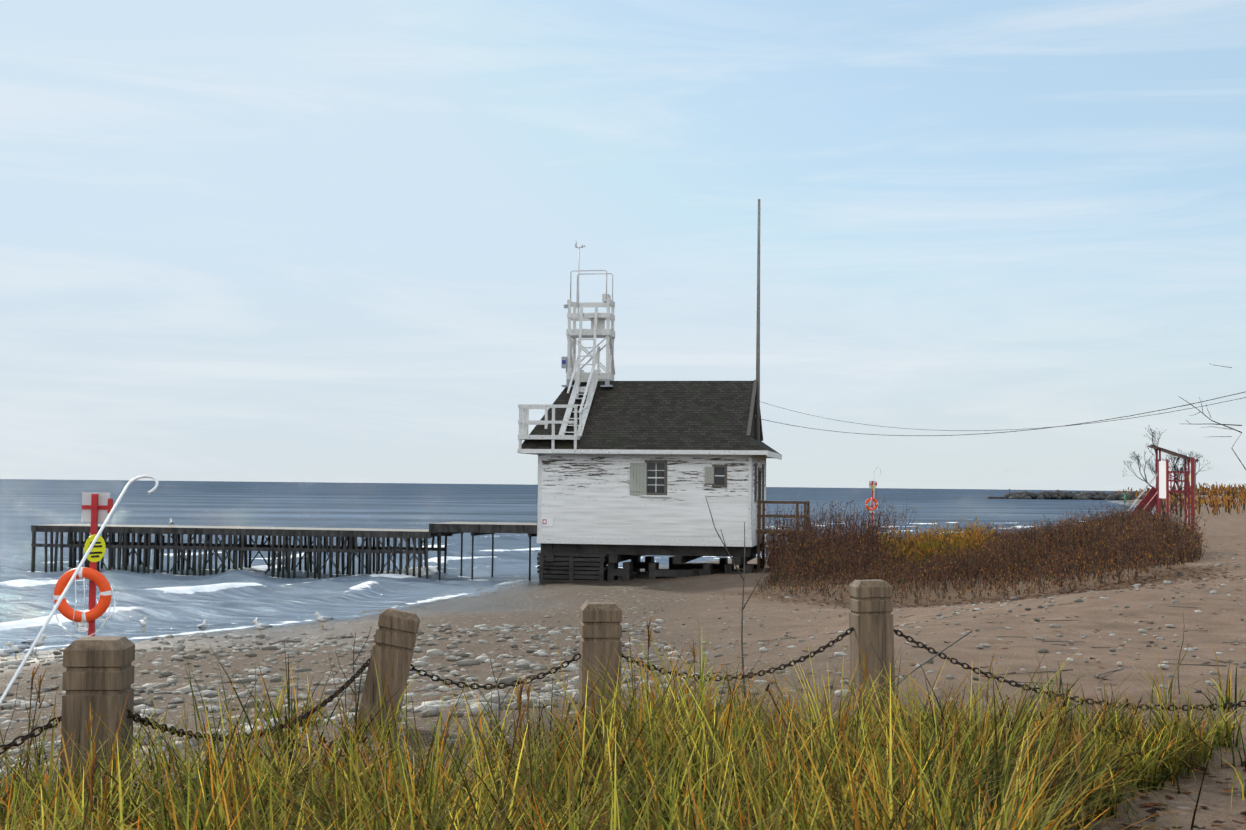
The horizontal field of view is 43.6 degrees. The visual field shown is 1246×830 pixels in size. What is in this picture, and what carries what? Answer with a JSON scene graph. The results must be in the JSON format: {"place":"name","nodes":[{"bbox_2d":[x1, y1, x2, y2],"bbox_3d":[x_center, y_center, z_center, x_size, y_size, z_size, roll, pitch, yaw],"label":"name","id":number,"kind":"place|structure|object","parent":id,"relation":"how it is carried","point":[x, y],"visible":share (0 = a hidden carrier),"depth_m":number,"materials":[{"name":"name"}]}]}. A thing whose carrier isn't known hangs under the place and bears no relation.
{"place":"outdoors","nodes":[
{"label":"outdoors","id":0,"kind":"place"},
{"bbox_2d":[518,294,614,453],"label":"lookout tower","id":1,"kind":"structure","parent":0,"point":[594,332],"depth_m":55.82,"materials":[{"name":"white paint"}]},
{"bbox_2d":[570,241,612,312],"bbox_3d":[-1.130,-5.017,56.611,1.419,2.782,0.904,0,-3,10],"label":"anemometer","id":2,"kind":"object","parent":1,"relation":"attached to","point":[579,270],"visible":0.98,"depth_m":57.00,"materials":[{"name":"grey metal"}]},
{"bbox_2d":[0,479,1219,519],"bbox_3d":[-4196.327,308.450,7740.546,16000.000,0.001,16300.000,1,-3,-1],"label":"lake water","id":3,"kind":"structure","parent":0,"point":[297,497],"depth_m":362.37,"materials":[{"name":"blue liquid"}]},
{"bbox_2d":[0,510,1081,655],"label":"shore waves","id":4,"kind":"object","parent":3,"relation":"on","point":[164,603],"depth_m":54.72,"materials":[{"name":"liquid"}]},
{"bbox_2d":[0,494,1245,829],"bbox_3d":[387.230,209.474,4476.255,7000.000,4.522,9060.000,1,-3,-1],"label":"beach ground","id":5,"kind":"structure","parent":0,"point":[688,602],"depth_m":20.29,"materials":[{"name":"beige sand"}]},
{"bbox_2d":[0,475,158,704],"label":"life ring station","id":6,"kind":"object","parent":5,"relation":"on","point":[96,508],"visible":0.98,"depth_m":17.13,"materials":[{"name":"red paint"}]},
{"bbox_2d":[0,518,333,661],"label":"seagulls","id":7,"kind":"object","parent":5,"relation":"on","point":[12,649],"visible":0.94,"depth_m":33.30,"materials":[{"name":"grey"}]},
{"bbox_2d":[31,522,536,580],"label":"wooden pier","id":8,"kind":"structure","parent":5,"relation":"on","point":[351,549],"depth_m":57.43,"materials":[{"name":"grey wood"}]},
{"bbox_2d":[0,619,722,777],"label":"beach stones","id":9,"kind":"object","parent":5,"relation":"on","point":[519,665],"visible":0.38,"depth_m":21.11,"materials":[{"name":"grey stone"}]},
{"bbox_2d":[59,579,894,812],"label":"fence posts","id":10,"kind":"object","parent":5,"relation":"on","point":[98,671],"visible":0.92,"depth_m":9.58,"materials":[{"name":"brown wood"}]},
{"bbox_2d":[3,496,1188,742],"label":"bare stems","id":11,"kind":"object","parent":5,"relation":"on","point":[741,646],"visible":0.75,"depth_m":11.21,"materials":[{"name":"brown"}]},
{"bbox_2d":[0,622,1205,829],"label":"dune grass","id":12,"kind":"structure","parent":5,"relation":"on","point":[654,766],"depth_m":5.62,"materials":[{"name":"green plant"}]},
{"bbox_2d":[23,617,1212,829],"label":"grass stalks","id":13,"kind":"object","parent":5,"relation":"on","point":[287,725],"visible":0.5,"depth_m":6.16,"materials":[{"name":"plant"}]},
{"bbox_2d":[6,540,1245,829],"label":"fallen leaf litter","id":14,"kind":"object","parent":5,"relation":"on","point":[1142,580],"visible":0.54,"depth_m":25.69,"materials":[{"name":"brown plant"}]},
{"bbox_2d":[537,543,761,582],"bbox_3d":[1.177,5.360,55.715,7.365,1.608,6.000,0,-3,10],"label":"building foundation","id":15,"kind":"object","parent":5,"relation":"on","point":[577,562],"visible":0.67,"depth_m":53.28,"materials":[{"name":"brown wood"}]},
{"bbox_2d":[132,636,1245,804],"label":"grass stalks","id":16,"kind":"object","parent":5,"relation":"on","point":[1228,698],"depth_m":10.00,"materials":[{"name":"plant"}]},
{"bbox_2d":[757,500,809,571],"bbox_3d":[5.781,4.383,55.594,1.710,2.645,3.280,0,-3,10],"label":"wooden railing","id":17,"kind":"object","parent":5,"relation":"on","point":[763,502],"visible":0.52,"depth_m":54.12,"materials":[{"name":"brown wood"}]},
{"bbox_2d":[755,491,916,572],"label":"station shrubs","id":18,"kind":"object","parent":5,"relation":"on","point":[869,529],"visible":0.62,"depth_m":52.85,"materials":[{"name":"brown plant"}]},
{"bbox_2d":[865,467,880,519],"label":"life ring station","id":19,"kind":"object","parent":5,"relation":"on","point":[872,484],"visible":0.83,"depth_m":73.10,"materials":[{"name":"red paint"}]},
{"bbox_2d":[513,548,1245,706],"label":"pebbles","id":20,"kind":"object","parent":5,"relation":"on","point":[1043,650],"visible":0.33,"depth_m":17.46,"materials":[{"name":"stone"}]},
{"bbox_2d":[877,516,1000,571],"bbox_3d":[9.587,4.023,47.645,3.818,1.808,3.793,1,-3,-1],"label":"yellow leaf shrub","id":21,"kind":"object","parent":5,"relation":"on","point":[959,542],"visible":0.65,"depth_m":47.15,"materials":[{"name":"yellow plant"}]},
{"bbox_2d":[756,495,1209,603],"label":"brush weeds","id":22,"kind":"object","parent":5,"relation":"on","point":[1070,547],"visible":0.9,"depth_m":40.44,"materials":[{"name":"brown plant"}]},
{"bbox_2d":[986,490,1146,499],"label":"breakwater rock","id":23,"kind":"object","parent":5,"relation":"on","point":[1070,495],"visible":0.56,"depth_m":558.51,"materials":[{"name":"grey stone"}]},
{"bbox_2d":[892,677,1245,827],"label":"dune grass","id":24,"kind":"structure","parent":5,"relation":"on","point":[1169,763],"depth_m":8.85,"materials":[{"name":"green plant"}]},
{"bbox_2d":[1123,425,1181,516],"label":"distant bare tree","id":25,"kind":"object","parent":5,"relation":"on","point":[1138,464],"visible":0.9,"depth_m":190.13,"materials":[{"name":"brown plant"}]},
{"bbox_2d":[1127,444,1198,525],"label":"red wooden structure","id":26,"kind":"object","parent":5,"relation":"on","point":[1152,494],"depth_m":80.54,"materials":[{"name":"red wood"}]},
{"bbox_2d":[1157,459,1168,520],"bbox_3d":[18.157,2.900,52.352,0.070,2.800,1.070,0,-3,4],"label":"sign board","id":27,"kind":"object","parent":5,"relation":"on","point":[1163,478],"visible":0.76,"depth_m":52.29,"materials":[{"name":"white wood"}]},
{"bbox_2d":[1142,458,1187,513],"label":"distant bare tree","id":28,"kind":"object","parent":5,"relation":"on","point":[1176,512],"visible":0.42,"depth_m":206.93,"materials":[{"name":"brown plant"}]},
{"bbox_2d":[1148,450,1190,506],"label":"distant bare tree","id":29,"kind":"object","parent":5,"relation":"on","point":[1168,456],"visible":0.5,"depth_m":240.67,"materials":[{"name":"brown plant"}]},
{"bbox_2d":[1149,456,1190,509],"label":"distant bare tree","id":30,"kind":"object","parent":5,"relation":"on","point":[1175,473],"visible":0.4,"depth_m":264.01,"materials":[{"name":"brown plant"}]},
{"bbox_2d":[1113,482,1245,499],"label":"distant shore brush","id":31,"kind":"object","parent":5,"relation":"on","point":[1203,490],"visible":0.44,"depth_m":583.49,"materials":[{"name":"brown plant"}]},
{"bbox_2d":[1169,467,1190,515],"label":"distant bare tree","id":32,"kind":"object","parent":5,"relation":"on","point":[1177,469],"visible":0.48,"depth_m":193.59,"materials":[{"name":"brown plant"}]},
{"bbox_2d":[1191,457,1195,532],"bbox_3d":[19.501,2.923,53.195,0.100,2.950,0.800,-1,-3,27],"label":"red post","id":33,"kind":"object","parent":5,"relation":"on","point":[1193,477],"visible":0.82,"depth_m":52.87,"materials":[{"name":"red wood"}]},
{"bbox_2d":[1185,451,1212,473],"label":"distant bare tree","id":34,"kind":"object","parent":5,"relation":"on","point":[1199,463],"visible":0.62,"depth_m":303.98,"materials":[{"name":"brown plant"}]},
{"bbox_2d":[1155,488,1245,515],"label":"shore brush","id":35,"kind":"object","parent":5,"relation":"on","point":[1228,502],"visible":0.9,"depth_m":231.15,"materials":[{"name":"brown plant"}]},
{"bbox_2d":[0,627,1245,754],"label":"rusty chain","id":36,"kind":"object","parent":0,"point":[183,732],"visible":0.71,"depth_m":9.84,"materials":[{"name":"metal"}]},
{"bbox_2d":[0,0,1245,491],"label":"sky","id":37,"kind":"structure","parent":0,"point":[333,241],"materials":[{"name":"blue"}]},
{"bbox_2d":[537,453,765,546],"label":"lifeguard station walls","id":38,"kind":"structure","parent":0,"point":[636,499],"depth_m":53.11,"materials":[{"name":"white wood"}]},
{"bbox_2d":[517,380,781,459],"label":"roof","id":39,"kind":"structure","parent":38,"relation":"on","point":[673,417],"depth_m":54.08,"materials":[{"name":"black"}]},
{"bbox_2d":[755,199,759,441],"bbox_3d":[4.807,-3.308,55.477,0.176,8.820,0.160,0,-3,10],"label":"flagpole","id":40,"kind":"object","parent":39,"relation":"on","point":[757,429],"visible":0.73,"depth_m":55.40,"materials":[{"name":"grey wood"}]},
{"bbox_2d":[758,391,1245,435],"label":"overhead wires","id":41,"kind":"object","parent":39,"relation":"attached to","point":[1011,429],"visible":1,"depth_m":42.77,"materials":[{"name":"black metal"}]},
{"bbox_2d":[1178,364,1245,469],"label":"tree twigs","id":42,"kind":"object","parent":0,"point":[1218,423],"visible":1,"depth_m":31.49,"materials":[{"name":"brown plant"}]}
]}

